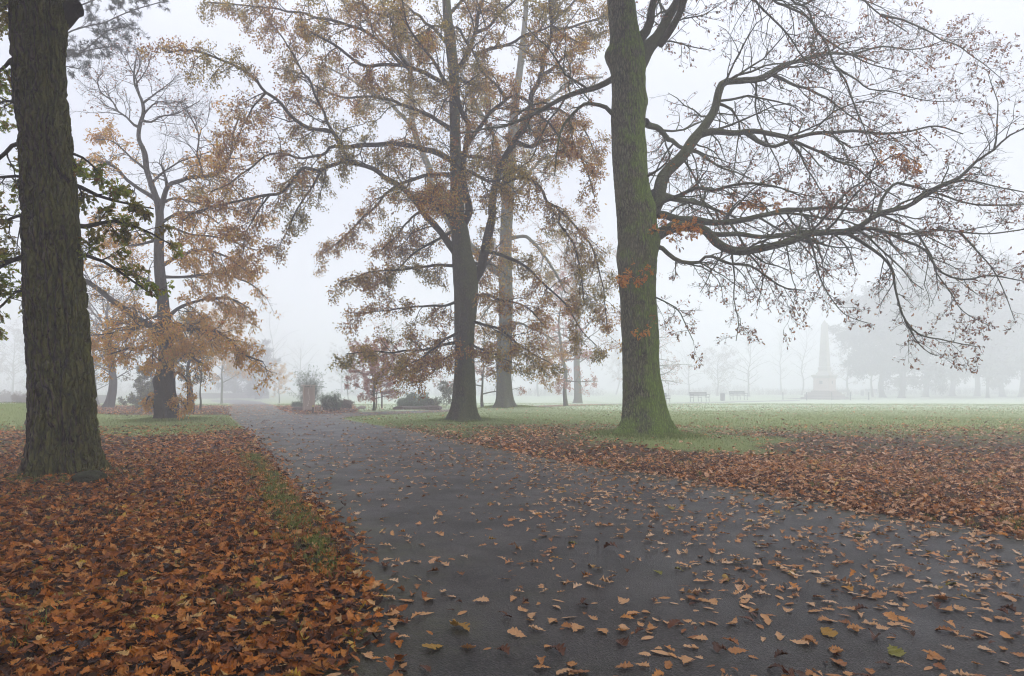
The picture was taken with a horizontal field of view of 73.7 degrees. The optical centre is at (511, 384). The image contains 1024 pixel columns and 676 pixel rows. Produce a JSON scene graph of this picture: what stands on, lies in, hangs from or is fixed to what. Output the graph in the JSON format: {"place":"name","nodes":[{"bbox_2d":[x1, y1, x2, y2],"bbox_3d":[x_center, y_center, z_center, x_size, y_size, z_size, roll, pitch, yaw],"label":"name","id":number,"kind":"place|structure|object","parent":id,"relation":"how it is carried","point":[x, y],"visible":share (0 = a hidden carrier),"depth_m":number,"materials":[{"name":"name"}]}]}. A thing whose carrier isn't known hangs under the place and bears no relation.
{"place":"outdoors","nodes":[
{"label":"outdoors","id":0,"kind":"place"},
{"bbox_2d":[0,389,1023,675],"bbox_3d":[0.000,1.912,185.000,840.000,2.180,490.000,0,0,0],"label":"ground","id":1,"kind":"structure","parent":0,"point":[608,397],"depth_m":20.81,"materials":[{"name":"plant"}]},
{"bbox_2d":[0,390,24,401],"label":"bush","id":2,"kind":"object","parent":1,"relation":"on","point":[8,397],"visible":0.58,"depth_m":91.15,"materials":[{"name":"green plant"}]},
{"bbox_2d":[0,320,25,394],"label":"faded tree","id":3,"kind":"object","parent":1,"relation":"on","point":[3,359],"visible":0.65,"depth_m":159.87,"materials":[{"name":"grey plant"}]},
{"bbox_2d":[11,393,26,402],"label":"bush","id":4,"kind":"object","parent":1,"relation":"on","point":[18,399],"visible":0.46,"depth_m":64.48,"materials":[{"name":"green plant"}]},
{"bbox_2d":[0,395,115,402],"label":"stone wall","id":5,"kind":"structure","parent":1,"relation":"on","point":[101,398],"depth_m":91.70,"materials":[{"name":"stone"}]},
{"bbox_2d":[71,470,107,483],"bbox_3d":[-6.495,1.429,10.497,0.482,0.226,0.425,0,0,-37],"label":"rock","id":6,"kind":"object","parent":1,"relation":"on","point":[88,476],"visible":0.84,"depth_m":10.38,"materials":[{"name":"stone"}]},
{"bbox_2d":[0,0,183,479],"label":"oak tree","id":7,"kind":"object","parent":1,"relation":"on","point":[62,432],"visible":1,"depth_m":11.06,"materials":[{"name":"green plant"}]},
{"bbox_2d":[24,0,169,423],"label":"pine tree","id":8,"kind":"object","parent":1,"relation":"on","point":[88,49],"visible":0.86,"depth_m":26.18,"materials":[{"name":"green plant"}]},
{"bbox_2d":[90,322,121,404],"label":"oak tree","id":9,"kind":"object","parent":1,"relation":"on","point":[96,379],"visible":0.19,"depth_m":65.19,"materials":[{"name":"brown plant"}]},
{"bbox_2d":[0,375,226,395],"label":"hedge","id":10,"kind":"object","parent":1,"relation":"on","point":[24,386],"visible":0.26,"depth_m":171.50,"materials":[{"name":"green plant"}]},
{"bbox_2d":[85,267,177,407],"bbox_3d":[-28.444,-3.305,48.775,6.935,10.101,6.328,0,0,0],"label":"oak tree","id":11,"kind":"object","parent":1,"relation":"on","point":[110,399],"visible":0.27,"depth_m":48.48,"materials":[{"name":"brown plant"}]},
{"bbox_2d":[118,365,153,407],"bbox_3d":[-25.370,0.434,47.079,3.142,4.041,2.969,0,0,0],"label":"holly tree","id":12,"kind":"object","parent":1,"relation":"on","point":[132,399],"visible":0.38,"depth_m":46.60,"materials":[{"name":"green plant"}]},
{"bbox_2d":[139,386,153,407],"bbox_3d":[-23.870,0.637,45.783,1.918,1.935,1.491,0,0,-37],"label":"bush","id":13,"kind":"object","parent":1,"relation":"on","point":[146,393],"visible":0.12,"depth_m":45.41,"materials":[{"name":"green plant"}]},
{"bbox_2d":[70,17,284,420],"bbox_3d":[-14.305,-7.100,28.741,9.026,17.393,7.988,0,0,-22],"label":"chestnut tree","id":14,"kind":"object","parent":1,"relation":"on","point":[165,331],"visible":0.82,"depth_m":28.49,"materials":[{"name":"orange plant"}]},
{"bbox_2d":[175,304,215,412],"bbox_3d":[-17.919,-1.402,37.901,2.976,6.154,2.596,0,0,-29],"label":"birch tree","id":15,"kind":"object","parent":1,"relation":"on","point":[188,365],"visible":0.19,"depth_m":37.84,"materials":[{"name":"brown plant"}]},
{"bbox_2d":[186,332,219,410],"bbox_3d":[-18.715,-0.986,41.390,2.037,5.358,1.870,0,0,27],"label":"young tree","id":16,"kind":"object","parent":1,"relation":"on","point":[200,406],"visible":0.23,"depth_m":41.27,"materials":[{"name":"brown plant"}]},
{"bbox_2d":[0,402,432,675],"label":"leaf litter","id":17,"kind":"object","parent":1,"relation":"on","point":[58,517],"visible":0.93,"depth_m":5.61,"materials":[{"name":"brown plant"}]},
{"bbox_2d":[185,302,255,403],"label":"oak tree","id":18,"kind":"object","parent":1,"relation":"on","point":[228,369],"visible":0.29,"depth_m":80.06,"materials":[{"name":"brown plant"}]},
{"bbox_2d":[176,393,268,398],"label":"stone wall","id":19,"kind":"structure","parent":1,"relation":"on","point":[218,395],"depth_m":142.10,"materials":[{"name":"stone"}]},
{"bbox_2d":[208,351,258,392],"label":"yew tree","id":20,"kind":"object","parent":1,"relation":"on","point":[233,386],"visible":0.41,"depth_m":144.29,"materials":[{"name":"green plant"}]},
{"bbox_2d":[233,339,280,398],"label":"yew tree","id":21,"kind":"object","parent":1,"relation":"on","point":[250,383],"visible":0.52,"depth_m":134.68,"materials":[{"name":"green plant"}]},
{"bbox_2d":[257,309,298,395],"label":"bare tree","id":22,"kind":"object","parent":1,"relation":"on","point":[269,322],"visible":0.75,"depth_m":170.90,"materials":[{"name":"grey plant"}]},
{"bbox_2d":[264,361,295,402],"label":"young tree","id":23,"kind":"object","parent":1,"relation":"on","point":[280,375],"visible":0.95,"depth_m":91.86,"materials":[{"name":"brown plant"}]},
{"bbox_2d":[291,400,302,407],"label":"bush","id":24,"kind":"object","parent":1,"relation":"on","point":[295,404],"visible":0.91,"depth_m":48.42,"materials":[{"name":"green plant"}]},
{"bbox_2d":[281,337,319,394],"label":"bare tree","id":25,"kind":"object","parent":1,"relation":"on","point":[300,363],"visible":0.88,"depth_m":183.91,"materials":[{"name":"grey plant"}]},
{"bbox_2d":[285,365,325,405],"bbox_3d":[-13.369,0.157,43.816,3.039,2.920,2.202,0,0,0],"label":"willow bush","id":26,"kind":"object","parent":1,"relation":"on","point":[310,382],"visible":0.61,"depth_m":43.73,"materials":[{"name":"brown plant"}]},
{"bbox_2d":[301,385,315,410],"bbox_3d":[-12.023,0.853,40.391,0.840,1.694,0.200,0,0,0],"label":"trash bin","id":27,"kind":"object","parent":1,"relation":"on","point":[308,397],"visible":0.84,"depth_m":40.37,"materials":[{"name":"brown wood"}]},
{"bbox_2d":[316,392,332,409],"bbox_3d":[-11.459,1.027,42.271,1.165,1.214,1.105,0,0,17],"label":"bush","id":28,"kind":"object","parent":1,"relation":"on","point":[325,403],"visible":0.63,"depth_m":42.17,"materials":[{"name":"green plant"}]},
{"bbox_2d":[324,389,342,410],"bbox_3d":[-10.711,0.920,41.264,1.329,1.468,1.088,0,0,9],"label":"bush","id":29,"kind":"object","parent":1,"relation":"on","point":[335,402],"visible":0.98,"depth_m":41.17,"materials":[{"name":"green plant"}]},
{"bbox_2d":[324,342,359,392],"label":"faded tree","id":30,"kind":"object","parent":1,"relation":"on","point":[338,372],"visible":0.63,"depth_m":206.92,"materials":[{"name":"grey plant"}]},
{"bbox_2d":[339,397,354,408],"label":"bush","id":31,"kind":"object","parent":1,"relation":"on","point":[346,404],"visible":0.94,"depth_m":45.63,"materials":[{"name":"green plant"}]},
{"bbox_2d":[338,368,355,399],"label":"young tree","id":32,"kind":"object","parent":1,"relation":"on","point":[345,382],"visible":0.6,"depth_m":80.13,"materials":[{"name":"brown plant"}]},
{"bbox_2d":[340,335,413,410],"bbox_3d":[-8.302,-0.705,41.486,4.312,4.791,3.884,0,0,-40],"label":"maple tree","id":33,"kind":"object","parent":1,"relation":"on","point":[365,374],"visible":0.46,"depth_m":41.02,"materials":[{"name":"brown plant"}]},
{"bbox_2d":[136,0,621,421],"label":"oak tree","id":34,"kind":"object","parent":1,"relation":"on","point":[468,270],"visible":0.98,"depth_m":26.43,"materials":[{"name":"brown plant"}]},
{"bbox_2d":[361,301,420,399],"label":"oak tree","id":35,"kind":"object","parent":1,"relation":"on","point":[401,324],"visible":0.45,"depth_m":125.69,"materials":[{"name":"brown plant"}]},
{"bbox_2d":[370,328,421,386],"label":"faded tree","id":36,"kind":"object","parent":1,"relation":"on","point":[395,349],"visible":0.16,"depth_m":180.56,"materials":[{"name":"grey plant"}]},
{"bbox_2d":[394,398,407,405],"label":"bush","id":37,"kind":"object","parent":1,"relation":"on","point":[401,402],"visible":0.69,"depth_m":48.45,"materials":[{"name":"green plant"}]},
{"bbox_2d":[404,391,421,405],"bbox_3d":[-6.858,1.014,47.044,1.095,1.282,1.472,0,0,-33],"label":"bush","id":38,"kind":"object","parent":1,"relation":"on","point":[410,399],"visible":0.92,"depth_m":46.95,"materials":[{"name":"green plant"}]},
{"bbox_2d":[393,406,441,409],"bbox_3d":[-6.067,1.519,44.145,2.964,0.313,1.872,0,0,0],"label":"raised bed","id":39,"kind":"object","parent":1,"relation":"on","point":[418,407],"visible":0.74,"depth_m":43.24,"materials":[{"name":"stone"}]},
{"bbox_2d":[415,392,429,405],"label":"bush","id":40,"kind":"object","parent":1,"relation":"on","point":[424,402],"visible":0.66,"depth_m":48.41,"materials":[{"name":"green plant"}]},
{"bbox_2d":[403,321,453,392],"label":"faded tree","id":41,"kind":"object","parent":1,"relation":"on","point":[426,331],"visible":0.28,"depth_m":194.94,"materials":[{"name":"grey plant"}]},
{"bbox_2d":[427,398,439,405],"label":"bush","id":42,"kind":"object","parent":1,"relation":"on","point":[433,402],"visible":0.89,"depth_m":48.44,"materials":[{"name":"green plant"}]},
{"bbox_2d":[434,380,452,405],"bbox_3d":[-4.537,0.699,47.123,1.608,2.059,1.617,0,0,0],"label":"bush","id":43,"kind":"object","parent":1,"relation":"on","point":[449,390],"visible":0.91,"depth_m":46.94,"materials":[{"name":"green plant"}]},
{"bbox_2d":[308,0,606,407],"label":"oak tree","id":44,"kind":"object","parent":1,"relation":"on","point":[504,396],"visible":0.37,"depth_m":39.37,"materials":[{"name":"brown plant"}]},
{"bbox_2d":[340,382,605,395],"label":"hedge","id":45,"kind":"object","parent":1,"relation":"on","point":[535,391],"visible":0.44,"depth_m":179.66,"materials":[{"name":"green plant"}]},
{"bbox_2d":[432,313,526,406],"bbox_3d":[-2.215,-1.738,45.750,6.372,7.064,7.094,0,0,0],"label":"oak tree","id":46,"kind":"object","parent":1,"relation":"on","point":[481,371],"visible":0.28,"depth_m":45.66,"materials":[{"name":"brown plant"}]},
{"bbox_2d":[513,320,568,395],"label":"faded tree","id":47,"kind":"object","parent":1,"relation":"on","point":[525,331],"visible":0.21,"depth_m":168.82,"materials":[{"name":"grey plant"}]},
{"bbox_2d":[525,269,597,405],"bbox_3d":[4.174,-3.621,54.725,5.052,10.975,4.459,0,0,-37],"label":"oak tree","id":48,"kind":"object","parent":1,"relation":"on","point":[566,382],"visible":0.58,"depth_m":54.48,"materials":[{"name":"brown plant"}]},
{"bbox_2d":[515,187,659,402],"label":"oak tree","id":49,"kind":"object","parent":1,"relation":"on","point":[577,394],"visible":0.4,"depth_m":79.88,"materials":[{"name":"brown plant"}]},
{"bbox_2d":[593,329,622,393],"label":"faded tree","id":50,"kind":"object","parent":1,"relation":"on","point":[618,374],"visible":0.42,"depth_m":205.77,"materials":[{"name":"grey plant"}]},
{"bbox_2d":[616,316,699,401],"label":"oak tree","id":51,"kind":"object","parent":1,"relation":"on","point":[669,367],"visible":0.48,"depth_m":80.05,"materials":[{"name":"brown plant"}]},
{"bbox_2d":[359,404,1023,562],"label":"leaf litter","id":52,"kind":"object","parent":1,"relation":"on","point":[937,507],"visible":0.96,"depth_m":12.71,"materials":[{"name":"brown plant"}]},
{"bbox_2d":[677,346,712,394],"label":"bare tree","id":53,"kind":"object","parent":1,"relation":"on","point":[684,356],"visible":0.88,"depth_m":193.00,"materials":[{"name":"grey plant"}]},
{"bbox_2d":[689,392,709,401],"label":"park bench","id":54,"kind":"object","parent":1,"relation":"on","point":[693,393],"visible":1,"depth_m":113.57,"materials":[{"name":"grey wood"}]},
{"bbox_2d":[695,345,740,395],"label":"faded tree","id":55,"kind":"object","parent":1,"relation":"on","point":[727,355],"visible":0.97,"depth_m":179.80,"materials":[{"name":"grey plant"}]},
{"bbox_2d":[448,0,1023,436],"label":"oak tree","id":56,"kind":"object","parent":1,"relation":"on","point":[640,202],"visible":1,"depth_m":19.31,"materials":[{"name":"brown plant"}]},
{"bbox_2d":[729,391,747,399],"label":"park bench","id":57,"kind":"object","parent":1,"relation":"on","point":[731,393],"visible":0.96,"depth_m":125.96,"materials":[{"name":"grey wood"}]},
{"bbox_2d":[730,331,767,396],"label":"bare tree","id":58,"kind":"object","parent":1,"relation":"on","point":[748,375],"visible":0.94,"depth_m":166.85,"materials":[{"name":"grey plant"}]},
{"bbox_2d":[747,313,794,391],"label":"bare tree","id":59,"kind":"object","parent":1,"relation":"on","point":[781,351],"visible":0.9,"depth_m":203.91,"materials":[{"name":"grey plant"}]},
{"bbox_2d":[665,383,877,394],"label":"hedge","id":60,"kind":"object","parent":1,"relation":"on","point":[758,391],"visible":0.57,"depth_m":192.61,"materials":[{"name":"green plant"}]},
{"bbox_2d":[787,310,817,394],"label":"bare tree","id":61,"kind":"object","parent":1,"relation":"on","point":[806,344],"visible":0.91,"depth_m":190.85,"materials":[{"name":"grey plant"}]},
{"bbox_2d":[829,326,880,395],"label":"faded tree","id":62,"kind":"object","parent":1,"relation":"on","point":[846,369],"visible":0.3,"depth_m":177.85,"materials":[{"name":"grey plant"}]},
{"bbox_2d":[860,369,877,396],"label":"bare tree","id":63,"kind":"object","parent":1,"relation":"on","point":[872,395],"visible":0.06,"depth_m":164.84,"materials":[{"name":"grey plant"}]},
{"bbox_2d":[827,280,936,396],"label":"cedar tree","id":64,"kind":"object","parent":1,"relation":"on","point":[845,334],"visible":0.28,"depth_m":155.64,"materials":[{"name":"grey plant"}]},
{"bbox_2d":[847,257,965,397],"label":"cedar tree","id":65,"kind":"object","parent":1,"relation":"on","point":[919,316],"visible":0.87,"depth_m":147.81,"materials":[{"name":"grey plant"}]},
{"bbox_2d":[882,256,984,396],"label":"cedar tree","id":66,"kind":"object","parent":1,"relation":"on","point":[961,375],"visible":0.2,"depth_m":156.11,"materials":[{"name":"grey plant"}]},
{"bbox_2d":[899,244,1005,395],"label":"cedar tree","id":67,"kind":"object","parent":1,"relation":"on","point":[953,385],"visible":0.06,"depth_m":173.70,"materials":[{"name":"grey plant"}]},
{"bbox_2d":[932,269,1023,395],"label":"cedar tree","id":68,"kind":"object","parent":1,"relation":"on","point":[977,387],"visible":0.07,"depth_m":168.19,"materials":[{"name":"grey plant"}]},
{"bbox_2d":[941,284,1023,397],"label":"cedar tree","id":69,"kind":"object","parent":1,"relation":"on","point":[989,366],"visible":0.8,"depth_m":151.04,"materials":[{"name":"grey plant"}]},
{"bbox_2d":[948,253,1023,396],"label":"cedar tree","id":70,"kind":"object","parent":1,"relation":"on","point":[1010,274],"visible":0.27,"depth_m":161.63,"materials":[{"name":"grey plant"}]},
{"bbox_2d":[949,281,1023,396],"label":"cedar tree","id":71,"kind":"object","parent":1,"relation":"on","point":[1002,386],"visible":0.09,"depth_m":164.42,"materials":[{"name":"grey plant"}]},
{"bbox_2d":[0,0,1023,388],"label":"sky","id":72,"kind":"structure","parent":0,"point":[295,287],"materials":[{"name":"white"}]},
{"bbox_2d":[212,400,1023,675],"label":"path","id":73,"kind":"structure","parent":0,"point":[591,648],"depth_m":6.02,"materials":[{"name":"asphalt"}]},
{"bbox_2d":[362,651,373,658],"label":"fallen leaf","id":74,"kind":"object","parent":73,"relation":"on","point":[367,654],"visible":1,"depth_m":4.00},
{"bbox_2d":[383,608,399,615],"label":"fallen leaf","id":75,"kind":"object","parent":73,"relation":"on","point":[394,612],"visible":1,"depth_m":4.71,"materials":[{"name":"plant"}]},
{"bbox_2d":[422,643,442,648],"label":"fallen leaf","id":76,"kind":"object","parent":73,"relation":"on","point":[433,646],"visible":1,"depth_m":4.09,"materials":[{"name":"plant"}]},
{"bbox_2d":[449,618,469,631],"bbox_3d":[-0.336,1.553,4.457,0.143,0.070,0.147,0,0,4],"label":"fallen leaf","id":77,"kind":"object","parent":73,"relation":"on","point":[454,622],"visible":1,"depth_m":4.44,"materials":[{"name":"plant"}]},
{"bbox_2d":[473,596,488,601],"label":"fallen leaf","id":78,"kind":"object","parent":73,"relation":"on","point":[483,598],"visible":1,"depth_m":5.01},
{"bbox_2d":[494,643,509,654],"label":"fallen leaf","id":79,"kind":"object","parent":73,"relation":"on","point":[505,648],"visible":1,"depth_m":4.04,"materials":[{"name":"plant"}]},
{"bbox_2d":[507,627,524,636],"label":"fallen leaf","id":80,"kind":"object","parent":73,"relation":"on","point":[515,631],"visible":1,"depth_m":4.34,"materials":[{"name":"plant"}]},
{"bbox_2d":[550,643,565,654],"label":"fallen leaf","id":81,"kind":"object","parent":73,"relation":"on","point":[560,648],"visible":1,"depth_m":4.05,"materials":[{"name":"plant"}]},
{"bbox_2d":[571,622,584,631],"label":"fallen leaf","id":82,"kind":"object","parent":73,"relation":"on","point":[575,627],"visible":1,"depth_m":4.45,"materials":[{"name":"plant"}]},
{"bbox_2d":[616,636,628,645],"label":"fallen leaf","id":83,"kind":"object","parent":73,"relation":"on","point":[622,641],"visible":1,"depth_m":4.18,"materials":[{"name":"plant"}]},
{"bbox_2d":[618,596,629,604],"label":"fallen leaf","id":84,"kind":"object","parent":73,"relation":"on","point":[621,600],"visible":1,"depth_m":5.00,"materials":[{"name":"plant"}]},
{"bbox_2d":[615,661,633,667],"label":"fallen leaf","id":85,"kind":"object","parent":73,"relation":"on","point":[625,665],"visible":1,"depth_m":3.84,"materials":[{"name":"plant"}]},
{"bbox_2d":[651,650,669,654],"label":"fallen leaf","id":86,"kind":"object","parent":73,"relation":"on","point":[661,652],"visible":1,"depth_m":4.05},
{"bbox_2d":[664,660,672,668],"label":"fallen leaf","id":87,"kind":"object","parent":73,"relation":"on","point":[668,664],"visible":1,"depth_m":3.85,"materials":[{"name":"plant"}]},
{"bbox_2d":[667,619,680,627],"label":"fallen leaf","id":88,"kind":"object","parent":73,"relation":"on","point":[672,622],"visible":1,"depth_m":4.50,"materials":[{"name":"plant"}]},
{"bbox_2d":[680,655,694,663],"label":"fallen leaf","id":89,"kind":"object","parent":73,"relation":"on","point":[685,658],"visible":1,"depth_m":3.91,"materials":[{"name":"plant"}]},
{"bbox_2d":[692,634,707,639],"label":"fallen leaf","id":90,"kind":"object","parent":73,"relation":"on","point":[701,637],"visible":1,"depth_m":4.26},
{"bbox_2d":[712,641,721,651],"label":"fallen leaf","id":91,"kind":"object","parent":73,"relation":"on","point":[717,647],"visible":1,"depth_m":4.08,"materials":[{"name":"plant"}]},
{"bbox_2d":[728,646,748,654],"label":"fallen leaf","id":92,"kind":"object","parent":73,"relation":"on","point":[735,650],"visible":1,"depth_m":4.07,"materials":[{"name":"plant"}]},
{"bbox_2d":[774,649,790,657],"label":"fallen leaf","id":93,"kind":"object","parent":73,"relation":"on","point":[779,652],"visible":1,"depth_m":3.98,"materials":[{"name":"plant"}]},
{"bbox_2d":[781,665,794,675],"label":"fallen leaf","id":94,"kind":"object","parent":73,"relation":"on","point":[790,672],"visible":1,"depth_m":3.72,"materials":[{"name":"plant"}]},
{"bbox_2d":[790,639,808,644],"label":"fallen leaf","id":95,"kind":"object","parent":73,"relation":"on","point":[800,641],"visible":1,"depth_m":4.20,"materials":[{"name":"plant"}]},
{"bbox_2d":[820,627,837,636],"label":"fallen leaf","id":96,"kind":"object","parent":73,"relation":"on","point":[829,631],"visible":1,"depth_m":4.35,"materials":[{"name":"plant"}]},
{"bbox_2d":[830,658,846,666],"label":"fallen leaf","id":97,"kind":"object","parent":73,"relation":"on","point":[840,662],"visible":1,"depth_m":3.89,"materials":[{"name":"plant"}]},
{"bbox_2d":[847,623,865,628],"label":"fallen leaf","id":98,"kind":"object","parent":73,"relation":"on","point":[853,625],"visible":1,"depth_m":4.45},
{"bbox_2d":[883,611,897,620],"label":"fallen leaf","id":99,"kind":"object","parent":73,"relation":"on","point":[891,616],"visible":1,"depth_m":4.64,"materials":[{"name":"plant"}]},
{"bbox_2d":[887,644,906,656],"bbox_3d":[2.270,1.577,4.046,0.090,0.028,0.172,-10,2,7],"label":"fallen leaf","id":100,"kind":"object","parent":73,"relation":"on","point":[895,651],"visible":1,"depth_m":4.04,"materials":[{"name":"plant"}]},
{"bbox_2d":[926,649,945,660],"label":"fallen leaf","id":101,"kind":"object","parent":73,"relation":"on","point":[931,654],"visible":1,"depth_m":3.97,"materials":[{"name":"plant"}]},
{"bbox_2d":[933,662,945,669],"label":"fallen leaf","id":102,"kind":"object","parent":73,"relation":"on","point":[940,665],"visible":1,"depth_m":3.84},
{"bbox_2d":[935,626,956,631],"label":"fallen leaf","id":103,"kind":"object","parent":73,"relation":"on","point":[943,628],"visible":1,"depth_m":4.40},
{"bbox_2d":[950,669,974,675],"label":"fallen leaf","id":104,"kind":"object","parent":73,"relation":"on","point":[961,673],"visible":1,"depth_m":3.73,"materials":[{"name":"plant"}]},
{"bbox_2d":[999,631,1013,638],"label":"fallen leaf","id":105,"kind":"object","parent":73,"relation":"on","point":[1004,634],"visible":1,"depth_m":4.30,"materials":[{"name":"plant"}]},
{"bbox_2d":[998,603,1016,611],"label":"fallen leaf","id":106,"kind":"object","parent":73,"relation":"on","point":[1010,607],"visible":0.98,"depth_m":4.79,"materials":[{"name":"plant"}]},
{"label":"paving","id":107,"kind":"structure","parent":0,"visible":0},
{"bbox_2d":[800,320,848,399],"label":"obelisk","id":108,"kind":"object","parent":107,"relation":"on","point":[824,381],"visible":0.93,"depth_m":136.52,"materials":[{"name":"stone"}]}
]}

